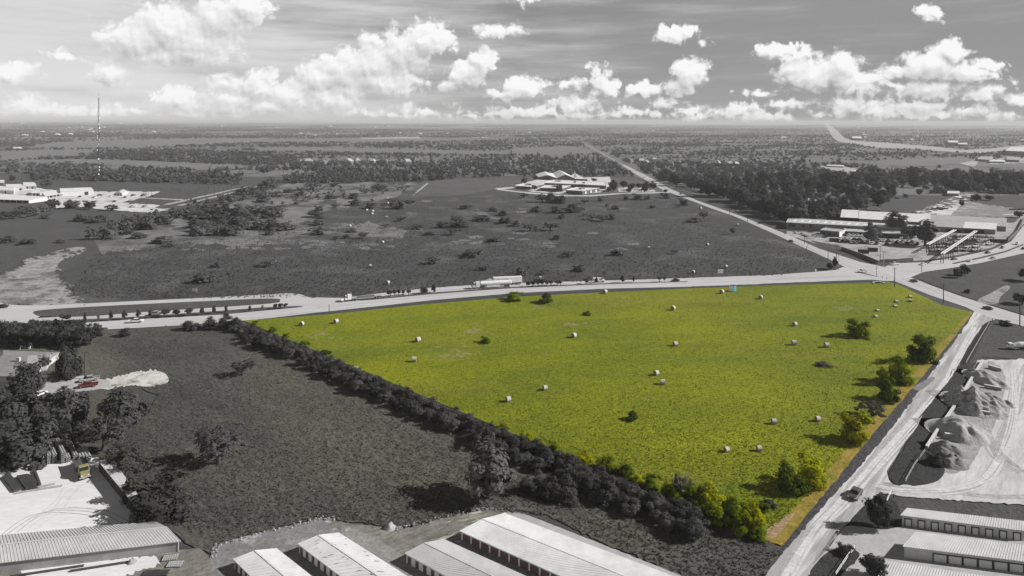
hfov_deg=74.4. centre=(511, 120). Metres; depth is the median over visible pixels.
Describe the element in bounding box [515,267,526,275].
meadow bush
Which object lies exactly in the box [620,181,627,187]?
school tree
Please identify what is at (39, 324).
wood tree
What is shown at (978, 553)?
storage building
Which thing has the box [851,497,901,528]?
grass verge
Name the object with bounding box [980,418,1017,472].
wheel track
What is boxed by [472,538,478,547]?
door
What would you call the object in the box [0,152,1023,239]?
woodland
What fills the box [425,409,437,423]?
hedge bush
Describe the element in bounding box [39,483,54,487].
rail
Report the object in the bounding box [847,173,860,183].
wood tree
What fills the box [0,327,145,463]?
grove floor
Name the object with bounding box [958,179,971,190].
wood tree
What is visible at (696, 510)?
hedge bush
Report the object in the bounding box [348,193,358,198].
meadow bush
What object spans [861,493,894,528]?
tree
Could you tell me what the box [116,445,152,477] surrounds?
scrub tree
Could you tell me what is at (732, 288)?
corner sign
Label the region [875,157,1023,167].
pasture
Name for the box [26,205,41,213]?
plant side bush
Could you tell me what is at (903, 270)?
highway
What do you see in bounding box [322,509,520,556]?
storage dirt
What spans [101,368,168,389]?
pale dirt clearing
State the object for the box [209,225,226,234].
meadow bush
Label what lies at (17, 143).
distant woods
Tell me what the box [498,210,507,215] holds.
meadow bush
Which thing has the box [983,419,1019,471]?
wheel track
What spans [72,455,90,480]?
flatbed work truck
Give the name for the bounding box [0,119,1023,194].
ground
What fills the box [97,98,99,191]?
radio mast
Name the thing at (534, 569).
door
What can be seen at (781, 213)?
roadside tree
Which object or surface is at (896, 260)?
sign wall
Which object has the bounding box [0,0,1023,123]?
sky
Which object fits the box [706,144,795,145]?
pasture
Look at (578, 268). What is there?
meadow bush
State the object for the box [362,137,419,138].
bright stubble
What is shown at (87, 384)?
pickup truck
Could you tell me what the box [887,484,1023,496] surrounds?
wheel track
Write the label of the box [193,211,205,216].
meadow bush
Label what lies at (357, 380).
hedge bush
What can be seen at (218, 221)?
meadow bush
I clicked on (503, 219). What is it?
meadow bush
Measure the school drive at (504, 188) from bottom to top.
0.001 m
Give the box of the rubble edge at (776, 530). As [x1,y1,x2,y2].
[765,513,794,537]
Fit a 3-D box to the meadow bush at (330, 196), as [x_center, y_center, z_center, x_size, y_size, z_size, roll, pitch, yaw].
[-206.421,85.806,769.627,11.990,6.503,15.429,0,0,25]
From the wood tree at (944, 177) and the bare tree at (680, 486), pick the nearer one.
the bare tree at (680, 486)
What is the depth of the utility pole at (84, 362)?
233.24 m
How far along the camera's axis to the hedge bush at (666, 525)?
147.78 m
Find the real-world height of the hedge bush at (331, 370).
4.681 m
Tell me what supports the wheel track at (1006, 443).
on the stockpile yard at (1007, 481)
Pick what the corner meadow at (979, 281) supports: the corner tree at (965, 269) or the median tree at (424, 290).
the corner tree at (965, 269)
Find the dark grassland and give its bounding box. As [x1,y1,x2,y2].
[0,173,1023,575]
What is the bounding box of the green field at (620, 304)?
[243,282,972,538]
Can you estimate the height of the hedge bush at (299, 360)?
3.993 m
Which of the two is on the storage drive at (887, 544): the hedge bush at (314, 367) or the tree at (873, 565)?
the tree at (873, 565)
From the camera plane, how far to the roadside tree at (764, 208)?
644.06 m
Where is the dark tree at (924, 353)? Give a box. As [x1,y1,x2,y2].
[906,334,939,363]
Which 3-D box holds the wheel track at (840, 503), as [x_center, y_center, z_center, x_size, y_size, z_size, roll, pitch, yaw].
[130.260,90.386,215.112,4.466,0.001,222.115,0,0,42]
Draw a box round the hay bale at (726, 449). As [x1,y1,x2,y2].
[723,446,729,451]
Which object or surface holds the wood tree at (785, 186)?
on the ground at (907, 189)
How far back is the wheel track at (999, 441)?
189.67 m
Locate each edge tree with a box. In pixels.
[1012,293,1023,304]
[1017,268,1023,276]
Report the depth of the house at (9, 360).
239.94 m
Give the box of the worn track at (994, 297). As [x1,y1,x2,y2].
[978,286,1009,303]
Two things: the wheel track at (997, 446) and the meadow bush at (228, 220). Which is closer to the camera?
the wheel track at (997, 446)
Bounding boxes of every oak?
[464,440,516,500]
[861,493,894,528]
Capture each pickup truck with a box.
[77,380,98,388]
[79,374,99,382]
[128,318,143,322]
[148,310,160,314]
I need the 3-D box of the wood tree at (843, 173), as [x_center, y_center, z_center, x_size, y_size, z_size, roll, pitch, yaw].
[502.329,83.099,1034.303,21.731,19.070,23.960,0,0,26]
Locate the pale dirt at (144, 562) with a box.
[21,555,159,575]
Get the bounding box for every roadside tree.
[75,321,104,343]
[689,178,698,188]
[714,184,727,197]
[718,184,726,197]
[733,189,747,199]
[740,193,755,206]
[744,197,750,206]
[757,197,771,212]
[760,201,770,215]
[767,201,784,216]
[776,205,791,222]
[784,210,798,219]
[785,207,807,218]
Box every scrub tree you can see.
[102,439,140,464]
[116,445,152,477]
[119,473,157,504]
[125,470,194,526]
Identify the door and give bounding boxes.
[415,561,418,569]
[463,534,469,543]
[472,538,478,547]
[481,542,488,551]
[490,546,497,555]
[500,550,507,560]
[510,555,517,565]
[520,559,527,569]
[530,564,538,574]
[540,569,548,575]
[904,518,911,526]
[917,520,924,527]
[931,521,938,529]
[932,553,947,563]
[944,523,951,531]
[948,555,962,565]
[958,525,965,533]
[963,557,977,566]
[971,526,979,535]
[978,559,992,568]
[985,528,992,536]
[993,560,1008,570]
[999,530,1006,538]
[1009,562,1023,572]
[1013,532,1020,540]
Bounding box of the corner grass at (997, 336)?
[968,321,1023,366]
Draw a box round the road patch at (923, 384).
[913,377,934,389]
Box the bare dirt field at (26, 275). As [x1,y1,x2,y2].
[0,247,84,304]
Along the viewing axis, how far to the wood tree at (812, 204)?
668.42 m
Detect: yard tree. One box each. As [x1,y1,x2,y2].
[0,385,9,414]
[0,389,54,438]
[0,418,16,465]
[0,423,57,473]
[3,369,38,408]
[13,354,51,392]
[29,405,62,437]
[44,386,91,435]
[51,341,83,382]
[91,386,148,435]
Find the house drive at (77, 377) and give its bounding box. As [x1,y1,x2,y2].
[59,375,83,382]
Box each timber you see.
[2,473,21,492]
[16,475,27,489]
[19,475,29,489]
[22,474,32,489]
[24,474,35,488]
[28,474,37,488]
[33,469,40,485]
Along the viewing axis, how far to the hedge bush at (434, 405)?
206.48 m
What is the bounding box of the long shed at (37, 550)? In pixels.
[0,521,180,572]
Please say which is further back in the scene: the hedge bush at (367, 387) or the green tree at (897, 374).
the green tree at (897, 374)
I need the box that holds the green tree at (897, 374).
[888,353,915,385]
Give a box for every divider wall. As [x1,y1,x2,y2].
[944,432,953,438]
[984,384,1001,390]
[988,365,1001,371]
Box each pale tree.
[56,419,88,446]
[77,413,126,450]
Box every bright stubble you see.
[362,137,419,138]
[453,127,511,127]
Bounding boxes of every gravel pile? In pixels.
[911,416,991,446]
[918,440,965,458]
[925,385,1008,419]
[937,453,969,470]
[952,368,1011,389]
[974,425,991,438]
[983,392,1015,408]
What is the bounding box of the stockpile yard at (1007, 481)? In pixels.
[883,358,1023,504]
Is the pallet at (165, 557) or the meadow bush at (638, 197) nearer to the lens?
the pallet at (165, 557)
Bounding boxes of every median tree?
[121,310,127,318]
[161,309,170,316]
[172,309,180,316]
[185,308,192,315]
[419,286,427,292]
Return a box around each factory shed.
[786,218,918,230]
[859,211,929,224]
[921,219,964,232]
[930,214,1006,231]
[963,222,997,234]
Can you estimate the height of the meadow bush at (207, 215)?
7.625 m
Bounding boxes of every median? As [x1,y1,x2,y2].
[28,306,302,322]
[33,298,279,316]
[358,281,687,300]
[953,244,1023,263]
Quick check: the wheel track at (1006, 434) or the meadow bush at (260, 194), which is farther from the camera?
the meadow bush at (260, 194)
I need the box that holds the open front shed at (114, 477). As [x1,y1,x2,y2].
[99,458,142,521]
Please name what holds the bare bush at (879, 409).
on the green field at (620, 304)
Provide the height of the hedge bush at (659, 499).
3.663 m
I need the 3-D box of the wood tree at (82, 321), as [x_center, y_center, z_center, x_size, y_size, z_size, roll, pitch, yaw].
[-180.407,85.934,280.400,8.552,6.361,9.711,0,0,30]
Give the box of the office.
[820,227,845,236]
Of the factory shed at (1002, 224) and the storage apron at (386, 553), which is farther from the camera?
the factory shed at (1002, 224)
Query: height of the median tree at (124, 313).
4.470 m
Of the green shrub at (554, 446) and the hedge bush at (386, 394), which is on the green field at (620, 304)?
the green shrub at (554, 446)
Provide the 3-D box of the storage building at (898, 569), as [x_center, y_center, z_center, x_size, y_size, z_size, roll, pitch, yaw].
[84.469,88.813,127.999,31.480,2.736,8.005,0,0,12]
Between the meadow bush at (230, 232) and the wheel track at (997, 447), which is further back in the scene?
the meadow bush at (230, 232)
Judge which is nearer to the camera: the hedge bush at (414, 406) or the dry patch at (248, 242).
the hedge bush at (414, 406)
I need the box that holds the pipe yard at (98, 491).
[0,457,132,534]
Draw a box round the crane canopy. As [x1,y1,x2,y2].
[840,209,858,221]
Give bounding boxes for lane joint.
[317,283,680,307]
[348,280,663,301]
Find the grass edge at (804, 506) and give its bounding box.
[765,313,971,545]
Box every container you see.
[829,238,838,241]
[858,249,868,253]
[868,247,877,251]
[990,239,1006,242]
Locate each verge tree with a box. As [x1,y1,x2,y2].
[826,263,833,268]
[832,256,837,265]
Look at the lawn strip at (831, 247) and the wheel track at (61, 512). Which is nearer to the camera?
the wheel track at (61, 512)
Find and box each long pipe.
[50,441,56,455]
[55,438,63,454]
[57,437,65,453]
[69,444,75,456]
[81,446,87,458]
[84,446,90,457]
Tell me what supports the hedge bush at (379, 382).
on the rough field at (102, 362)
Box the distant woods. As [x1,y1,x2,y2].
[0,122,1023,169]
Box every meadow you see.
[61,177,840,302]
[94,181,416,253]
[920,257,1023,314]
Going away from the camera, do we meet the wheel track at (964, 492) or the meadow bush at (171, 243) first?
the wheel track at (964, 492)
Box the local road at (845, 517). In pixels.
[766,311,994,575]
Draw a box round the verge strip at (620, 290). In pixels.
[256,281,892,319]
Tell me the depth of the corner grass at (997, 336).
276.27 m
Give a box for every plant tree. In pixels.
[9,174,15,180]
[40,179,53,186]
[45,199,61,207]
[63,199,80,206]
[83,202,95,208]
[103,204,119,210]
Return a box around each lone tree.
[192,418,247,464]
[916,189,922,194]
[970,194,981,200]
[983,195,993,199]
[1013,211,1023,217]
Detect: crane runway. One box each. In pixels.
[926,229,955,253]
[940,230,976,263]
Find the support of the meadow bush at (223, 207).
on the brush meadow at (294, 212)
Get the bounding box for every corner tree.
[953,268,963,277]
[960,264,971,275]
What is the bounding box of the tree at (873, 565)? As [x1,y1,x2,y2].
[858,553,887,575]
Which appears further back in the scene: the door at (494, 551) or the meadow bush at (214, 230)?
the meadow bush at (214, 230)
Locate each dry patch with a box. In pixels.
[244,240,258,243]
[280,239,296,242]
[301,239,318,242]
[320,240,334,242]
[467,235,482,238]
[520,214,536,216]
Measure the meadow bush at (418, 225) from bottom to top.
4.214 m
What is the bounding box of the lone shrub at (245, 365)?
[230,358,254,375]
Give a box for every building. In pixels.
[0,186,14,193]
[0,194,46,202]
[5,184,25,189]
[23,182,35,188]
[32,190,39,195]
[42,190,63,197]
[60,187,93,195]
[116,189,127,195]
[233,548,310,575]
[298,532,406,575]
[405,539,524,575]
[460,513,671,575]
[827,165,843,167]
[852,136,861,139]
[878,560,982,575]
[901,508,1023,540]
[903,531,1023,572]
[947,191,959,195]
[948,140,957,144]
[977,156,992,161]
[989,160,1004,162]
[1005,147,1023,155]
[1006,157,1019,161]
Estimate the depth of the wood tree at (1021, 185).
882.96 m
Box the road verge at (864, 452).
[779,314,972,554]
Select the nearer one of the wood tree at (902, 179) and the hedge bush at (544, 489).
the hedge bush at (544, 489)
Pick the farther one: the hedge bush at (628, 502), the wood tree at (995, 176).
the wood tree at (995, 176)
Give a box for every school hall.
[535,171,556,179]
[553,170,575,179]
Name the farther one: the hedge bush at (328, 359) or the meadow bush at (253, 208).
the meadow bush at (253, 208)
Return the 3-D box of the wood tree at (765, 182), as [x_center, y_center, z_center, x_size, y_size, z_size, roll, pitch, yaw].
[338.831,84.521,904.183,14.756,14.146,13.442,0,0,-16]
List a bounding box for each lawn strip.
[810,240,867,259]
[927,245,998,260]
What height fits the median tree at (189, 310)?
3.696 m
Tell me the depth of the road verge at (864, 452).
184.24 m
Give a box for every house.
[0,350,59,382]
[344,158,353,163]
[368,157,375,163]
[389,157,395,163]
[626,157,632,162]
[711,159,720,165]
[865,205,880,211]
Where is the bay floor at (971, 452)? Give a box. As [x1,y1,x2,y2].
[932,361,1005,473]
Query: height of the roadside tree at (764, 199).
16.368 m
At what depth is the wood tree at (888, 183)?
883.62 m
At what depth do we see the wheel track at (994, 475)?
170.89 m
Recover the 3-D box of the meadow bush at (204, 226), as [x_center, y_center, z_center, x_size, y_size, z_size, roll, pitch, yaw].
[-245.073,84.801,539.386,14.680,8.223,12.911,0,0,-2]
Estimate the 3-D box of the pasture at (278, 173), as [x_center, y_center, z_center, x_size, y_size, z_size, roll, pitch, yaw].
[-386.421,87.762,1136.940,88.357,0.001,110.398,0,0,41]
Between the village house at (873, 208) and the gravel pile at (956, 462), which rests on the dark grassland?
the village house at (873, 208)
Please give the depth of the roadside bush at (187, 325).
287.23 m
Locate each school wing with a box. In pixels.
[517,183,540,189]
[540,185,570,191]
[545,180,605,188]
[566,187,599,194]
[569,174,586,180]
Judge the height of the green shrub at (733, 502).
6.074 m
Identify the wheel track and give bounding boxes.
[1,512,112,534]
[6,510,122,534]
[17,507,131,531]
[29,479,76,521]
[29,484,79,527]
[34,483,85,529]
[41,475,96,519]
[778,327,969,573]
[781,331,968,575]
[782,327,974,573]
[782,328,976,575]
[784,326,973,574]
[784,330,971,569]
[785,347,963,575]
[789,324,978,573]
[789,331,978,575]
[792,327,980,575]
[792,416,921,575]
[795,337,967,552]
[799,338,969,546]
[801,325,973,543]
[874,376,1014,491]
[875,369,1013,489]
[875,369,1017,489]
[875,373,1019,494]
[877,369,1015,489]
[878,367,1021,490]
[879,369,1017,489]
[880,364,1023,486]
[880,374,1020,494]
[881,370,1016,489]
[881,374,1022,495]
[882,484,1016,495]
[885,372,1022,492]
[885,483,1021,495]
[886,364,1022,488]
[887,370,1022,491]
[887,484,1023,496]
[890,390,1023,493]
[894,384,1023,492]
[897,403,1023,493]
[899,399,1023,492]
[906,490,1018,498]
[914,490,1016,497]
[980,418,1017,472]
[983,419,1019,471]
[987,419,1018,468]
[987,419,1023,471]
[989,421,1022,469]
[990,419,1022,470]
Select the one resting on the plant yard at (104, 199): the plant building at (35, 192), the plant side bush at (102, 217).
the plant building at (35, 192)
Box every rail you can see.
[16,484,62,493]
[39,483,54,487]
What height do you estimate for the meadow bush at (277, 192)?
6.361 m
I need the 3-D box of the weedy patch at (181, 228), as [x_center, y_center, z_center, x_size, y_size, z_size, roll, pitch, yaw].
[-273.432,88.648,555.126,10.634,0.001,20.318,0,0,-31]
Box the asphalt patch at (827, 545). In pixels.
[814,531,837,561]
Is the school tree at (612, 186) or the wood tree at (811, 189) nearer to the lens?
the wood tree at (811, 189)
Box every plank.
[10,564,83,575]
[69,561,127,572]
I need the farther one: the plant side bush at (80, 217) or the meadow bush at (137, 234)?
the plant side bush at (80, 217)
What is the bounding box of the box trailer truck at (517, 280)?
[487,276,521,284]
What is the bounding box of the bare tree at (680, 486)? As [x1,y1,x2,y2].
[670,472,693,498]
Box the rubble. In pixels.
[210,507,508,557]
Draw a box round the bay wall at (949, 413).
[925,359,983,449]
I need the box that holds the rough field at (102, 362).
[86,322,780,575]
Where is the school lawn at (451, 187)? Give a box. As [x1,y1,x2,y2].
[410,177,663,197]
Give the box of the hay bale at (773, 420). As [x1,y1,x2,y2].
[771,418,776,423]
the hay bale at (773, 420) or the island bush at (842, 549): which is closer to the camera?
the island bush at (842, 549)
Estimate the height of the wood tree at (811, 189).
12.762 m
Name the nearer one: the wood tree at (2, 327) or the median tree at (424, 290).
the wood tree at (2, 327)
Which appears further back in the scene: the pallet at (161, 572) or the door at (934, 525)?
the door at (934, 525)
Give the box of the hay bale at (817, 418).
[814,416,820,420]
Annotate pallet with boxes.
[142,569,159,575]
[151,569,169,575]
[161,554,178,561]
[166,560,183,567]
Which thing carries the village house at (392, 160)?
on the ground at (907, 189)
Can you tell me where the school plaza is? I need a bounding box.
[516,177,610,193]
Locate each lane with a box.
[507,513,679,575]
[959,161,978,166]
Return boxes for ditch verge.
[889,322,990,485]
[910,450,944,485]
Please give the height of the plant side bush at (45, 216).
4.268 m
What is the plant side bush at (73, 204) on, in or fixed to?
on the dark grassland
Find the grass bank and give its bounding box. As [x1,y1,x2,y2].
[892,496,1023,520]
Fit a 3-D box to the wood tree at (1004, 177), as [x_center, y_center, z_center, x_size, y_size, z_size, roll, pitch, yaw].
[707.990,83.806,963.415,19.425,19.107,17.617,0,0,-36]
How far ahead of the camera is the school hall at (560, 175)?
1030.52 m
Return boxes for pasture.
[0,149,93,160]
[15,159,245,169]
[30,137,508,148]
[257,147,509,154]
[265,170,316,175]
[362,127,452,128]
[479,129,539,130]
[512,147,591,155]
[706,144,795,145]
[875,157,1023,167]
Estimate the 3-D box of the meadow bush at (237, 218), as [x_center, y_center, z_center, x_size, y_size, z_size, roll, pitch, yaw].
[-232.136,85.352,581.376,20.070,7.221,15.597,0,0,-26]
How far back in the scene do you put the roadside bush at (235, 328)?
286.35 m
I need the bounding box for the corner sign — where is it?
[729,286,735,291]
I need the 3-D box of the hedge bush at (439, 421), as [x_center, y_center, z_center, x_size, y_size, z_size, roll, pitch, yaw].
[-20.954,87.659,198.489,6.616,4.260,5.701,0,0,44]
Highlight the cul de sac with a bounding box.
[41,378,110,393]
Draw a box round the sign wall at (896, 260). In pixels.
[880,258,913,262]
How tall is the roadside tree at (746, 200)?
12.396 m
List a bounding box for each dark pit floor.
[927,248,964,255]
[932,235,993,245]
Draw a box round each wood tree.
[0,321,8,344]
[0,323,17,344]
[0,326,25,345]
[3,325,26,345]
[13,322,29,327]
[14,325,38,346]
[22,319,36,327]
[26,324,45,344]
[30,320,51,341]
[35,327,60,345]
[43,320,65,330]
[48,324,73,340]
[55,327,75,344]
[62,319,75,325]
[66,319,86,325]
[68,327,89,347]
[69,322,84,330]
[71,328,96,345]
[657,170,669,180]
[667,174,683,185]
[684,178,695,188]
[696,179,717,196]
[706,172,719,180]
[718,177,730,185]
[726,185,748,201]
[730,178,746,190]
[743,175,753,184]
[745,171,756,178]
[747,184,769,197]
[750,201,757,211]
[758,172,773,184]
[760,179,768,185]
[768,181,780,190]
[770,189,781,196]
[776,170,794,181]
[778,182,795,192]
[779,195,793,205]
[792,197,805,204]
[792,201,806,209]
[793,170,808,177]
[793,174,807,183]
[795,206,810,217]
[801,177,816,188]
[802,191,814,198]
[805,186,815,192]
[806,195,820,203]
[807,202,819,208]
[808,204,820,214]
[814,180,830,194]
[819,194,840,210]
[819,207,835,219]
[822,172,838,182]
[829,179,843,188]
[833,169,846,176]
[838,196,849,204]
[839,203,854,210]
[840,180,858,197]
[842,177,859,185]
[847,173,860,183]
[848,192,867,209]
[851,171,862,177]
[855,189,866,195]
[856,168,864,175]
[858,184,869,193]
[864,173,881,186]
[866,187,877,199]
[868,168,882,175]
[868,189,888,205]
[870,180,883,189]
[880,189,892,198]
[882,178,898,188]
[885,185,896,194]
[897,169,908,176]
[897,174,908,182]
[903,173,920,180]
[906,166,921,174]
[906,176,919,187]
[918,175,929,184]
[930,178,938,183]
[931,169,946,178]
[939,174,951,182]
[945,178,959,188]
[949,168,961,179]
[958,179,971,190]
[962,173,972,179]
[963,178,974,182]
[970,169,987,181]
[984,172,999,179]
[985,180,1007,191]
[1000,173,1014,181]
[1003,180,1016,188]
[1011,171,1023,180]
[1015,179,1023,188]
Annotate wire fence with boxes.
[835,544,855,575]
[905,449,925,483]
[966,321,989,360]
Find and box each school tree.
[521,177,527,182]
[555,184,561,191]
[608,180,617,190]
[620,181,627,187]
[640,182,650,187]
[649,182,656,187]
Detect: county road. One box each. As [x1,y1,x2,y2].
[582,142,623,164]
[622,165,1023,325]
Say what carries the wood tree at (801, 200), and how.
on the dark grassland
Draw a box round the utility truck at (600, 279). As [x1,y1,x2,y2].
[593,277,604,281]
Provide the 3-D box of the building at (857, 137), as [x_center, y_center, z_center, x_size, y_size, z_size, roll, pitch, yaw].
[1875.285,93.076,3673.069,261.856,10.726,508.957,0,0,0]
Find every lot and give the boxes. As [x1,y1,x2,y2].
[617,187,655,191]
[787,214,1023,260]
[820,166,856,172]
[914,194,1023,217]
[984,157,1023,163]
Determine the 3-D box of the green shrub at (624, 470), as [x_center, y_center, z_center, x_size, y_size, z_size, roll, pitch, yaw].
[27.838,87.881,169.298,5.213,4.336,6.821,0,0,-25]
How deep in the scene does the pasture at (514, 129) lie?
7038.56 m
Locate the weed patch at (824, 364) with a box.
[815,361,833,368]
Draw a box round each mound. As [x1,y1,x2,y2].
[126,557,136,564]
[384,522,396,531]
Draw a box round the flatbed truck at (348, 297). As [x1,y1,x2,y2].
[340,294,381,301]
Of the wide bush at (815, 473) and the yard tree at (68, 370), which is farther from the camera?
the yard tree at (68, 370)
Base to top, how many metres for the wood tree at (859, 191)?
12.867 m
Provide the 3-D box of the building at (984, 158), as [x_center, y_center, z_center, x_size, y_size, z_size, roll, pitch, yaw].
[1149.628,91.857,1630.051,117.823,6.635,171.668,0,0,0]
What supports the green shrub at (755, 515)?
on the green field at (620, 304)
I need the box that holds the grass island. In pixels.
[808,549,859,575]
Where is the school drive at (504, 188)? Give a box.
[495,187,669,195]
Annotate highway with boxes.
[0,267,891,328]
[824,123,1023,152]
[880,226,1023,278]
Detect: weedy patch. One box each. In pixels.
[156,205,172,208]
[172,227,186,229]
[235,195,257,199]
[254,201,270,204]
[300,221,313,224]
[318,200,336,202]
[337,228,355,232]
[401,190,417,194]
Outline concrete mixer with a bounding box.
[1006,342,1023,349]
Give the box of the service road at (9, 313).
[0,293,340,321]
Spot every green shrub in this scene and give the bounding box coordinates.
[267,326,276,332]
[299,340,310,345]
[320,349,331,354]
[496,422,509,429]
[519,429,534,439]
[547,440,560,452]
[575,449,593,465]
[593,454,617,472]
[612,462,634,481]
[628,474,643,488]
[643,472,662,491]
[660,482,681,499]
[681,484,704,507]
[691,494,712,522]
[701,480,725,509]
[705,501,732,526]
[721,493,742,521]
[728,508,751,537]
[737,499,766,529]
[746,526,767,543]
[756,499,770,512]
[763,499,777,508]
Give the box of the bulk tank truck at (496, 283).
[469,279,511,288]
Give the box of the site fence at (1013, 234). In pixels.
[1008,218,1023,240]
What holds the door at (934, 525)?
in the storage building at (1012, 529)
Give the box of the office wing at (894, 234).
[844,228,908,237]
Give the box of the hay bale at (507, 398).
[505,396,510,401]
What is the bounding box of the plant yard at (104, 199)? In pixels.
[0,188,169,212]
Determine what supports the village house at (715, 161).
on the ground at (907, 189)
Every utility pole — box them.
[77,351,84,376]
[1017,297,1023,325]
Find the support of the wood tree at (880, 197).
on the dark grassland
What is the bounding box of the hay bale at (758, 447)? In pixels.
[756,445,761,450]
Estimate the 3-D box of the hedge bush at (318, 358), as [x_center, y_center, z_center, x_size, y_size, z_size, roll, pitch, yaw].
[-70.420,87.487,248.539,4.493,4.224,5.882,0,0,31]
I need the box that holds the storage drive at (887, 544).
[801,525,1023,575]
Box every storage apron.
[210,518,339,575]
[340,526,404,567]
[396,512,681,575]
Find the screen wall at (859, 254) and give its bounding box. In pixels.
[841,246,877,263]
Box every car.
[0,304,8,307]
[35,390,47,395]
[847,486,862,500]
[982,306,992,309]
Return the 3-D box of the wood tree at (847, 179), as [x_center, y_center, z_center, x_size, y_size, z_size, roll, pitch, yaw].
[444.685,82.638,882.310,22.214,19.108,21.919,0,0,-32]
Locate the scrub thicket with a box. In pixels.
[14,140,572,229]
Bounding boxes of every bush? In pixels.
[0,211,21,218]
[0,236,17,242]
[9,206,37,216]
[18,238,36,244]
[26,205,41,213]
[38,204,51,211]
[40,213,51,218]
[63,201,80,208]
[73,214,94,221]
[86,214,110,222]
[117,327,130,336]
[130,232,147,238]
[150,235,173,243]
[166,241,176,245]
[180,320,201,330]
[187,211,197,219]
[188,220,210,225]
[188,225,208,235]
[189,215,205,222]
[191,218,200,227]
[191,272,216,283]
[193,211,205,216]
[198,222,211,232]
[202,316,217,329]
[203,207,214,213]
[204,213,216,221]
[206,222,220,229]
[209,211,228,221]
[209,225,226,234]
[210,262,220,267]
[213,203,231,214]
[215,218,226,226]
[216,313,233,329]
[219,226,240,235]
[223,207,237,215]
[226,216,238,223]
[227,316,243,331]
[230,216,251,223]
[232,207,249,216]
[233,204,250,210]
[234,212,247,217]
[235,219,249,229]
[239,331,248,338]
[242,334,258,342]
[243,323,253,331]
[244,205,259,211]
[245,213,259,219]
[245,215,257,223]
[248,223,261,229]
[248,324,264,336]
[250,335,266,349]
[255,191,269,196]
[255,330,272,340]
[256,195,270,202]
[257,180,273,187]
[257,206,274,214]
[257,337,276,348]
[259,259,277,266]
[261,223,270,229]
[263,230,276,234]
[265,332,280,340]
[266,207,284,216]
[267,204,286,211]
[267,221,283,230]
[268,342,282,352]
[269,190,281,194]
[272,336,287,343]
[275,344,289,354]
[279,222,297,229]
[280,346,295,360]
[284,341,298,348]
[292,342,304,356]
[294,354,307,364]
[300,345,311,356]
[303,360,314,370]
[304,181,322,189]
[307,209,322,216]
[307,225,324,231]
[307,349,321,360]
[309,361,320,371]
[314,205,324,210]
[314,352,326,364]
[316,365,325,374]
[317,228,327,234]
[321,354,333,365]
[321,363,340,377]
[324,193,337,198]
[330,358,344,369]
[332,371,344,379]
[337,362,353,372]
[338,372,354,386]
[344,367,361,376]
[346,227,358,232]
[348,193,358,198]
[348,199,361,205]
[348,375,371,392]
[353,370,367,382]
[356,231,369,238]
[357,383,375,393]
[364,373,378,384]
[366,203,376,208]
[370,185,387,190]
[370,386,384,396]
[373,376,387,386]
[376,388,394,401]
[378,381,396,393]
[388,200,404,208]
[388,397,402,408]
[392,384,405,399]
[394,399,410,410]
[395,216,405,220]
[399,386,417,400]
[401,399,422,413]
[408,224,423,228]
[411,394,421,401]
[412,407,430,420]
[418,396,437,409]
[424,230,437,234]
[425,256,441,263]
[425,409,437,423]
[429,411,448,427]
[430,400,444,410]
[436,405,450,413]
[437,222,448,227]
[439,414,459,434]
[446,406,463,420]
[447,227,461,234]
[448,221,468,227]
[450,216,461,221]
[453,412,474,429]
[461,418,486,433]
[463,428,477,440]
[465,248,484,256]
[474,215,491,221]
[474,426,494,445]
[476,264,492,269]
[477,422,494,436]
[481,336,490,344]
[484,438,501,449]
[486,237,500,241]
[487,206,497,211]
[490,426,507,441]
[495,440,510,453]
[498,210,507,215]
[498,217,511,222]
[498,430,516,445]
[504,444,520,460]
[505,434,528,447]
[506,291,524,301]
[511,220,520,226]
[512,451,535,465]
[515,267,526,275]
[517,438,543,457]
[517,476,544,496]
[522,223,536,230]
[527,457,546,474]
[529,206,540,212]
[534,193,548,201]
[534,443,552,462]
[534,476,560,501]
[537,292,553,303]
[541,446,564,470]
[543,222,560,230]
[545,192,558,202]
[550,206,567,212]
[551,473,578,506]
[552,235,560,239]
[552,468,568,478]
[555,195,566,203]
[555,467,578,483]
[556,452,573,469]
[561,251,574,256]
[563,454,587,469]
[564,203,579,212]
[571,469,593,492]
[572,264,585,271]
[579,464,598,473]
[582,311,590,315]
[584,481,607,503]
[586,492,613,508]
[587,213,596,219]
[589,465,610,485]
[592,480,619,502]
[595,214,611,220]
[606,475,623,491]
[609,489,627,503]
[611,205,619,209]
[611,248,623,255]
[613,478,629,493]
[615,494,631,513]
[618,496,644,515]
[620,480,646,507]
[626,410,638,421]
[632,193,643,199]
[636,490,658,512]
[645,494,669,510]
[646,494,672,515]
[648,507,664,521]
[659,511,674,533]
[663,498,686,519]
[671,518,685,537]
[672,501,692,519]
[673,515,705,539]
[675,499,692,518]
[678,199,688,205]
[687,506,710,530]
[690,217,702,221]
[698,210,708,218]
[773,460,813,496]
[797,451,829,491]
[836,541,854,557]
[837,412,872,447]
[844,317,871,339]
[852,399,888,417]
[873,366,895,384]
[876,378,900,402]
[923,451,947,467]
[999,320,1012,325]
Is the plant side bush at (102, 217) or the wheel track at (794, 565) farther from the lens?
the plant side bush at (102, 217)
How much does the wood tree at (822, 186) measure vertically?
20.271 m

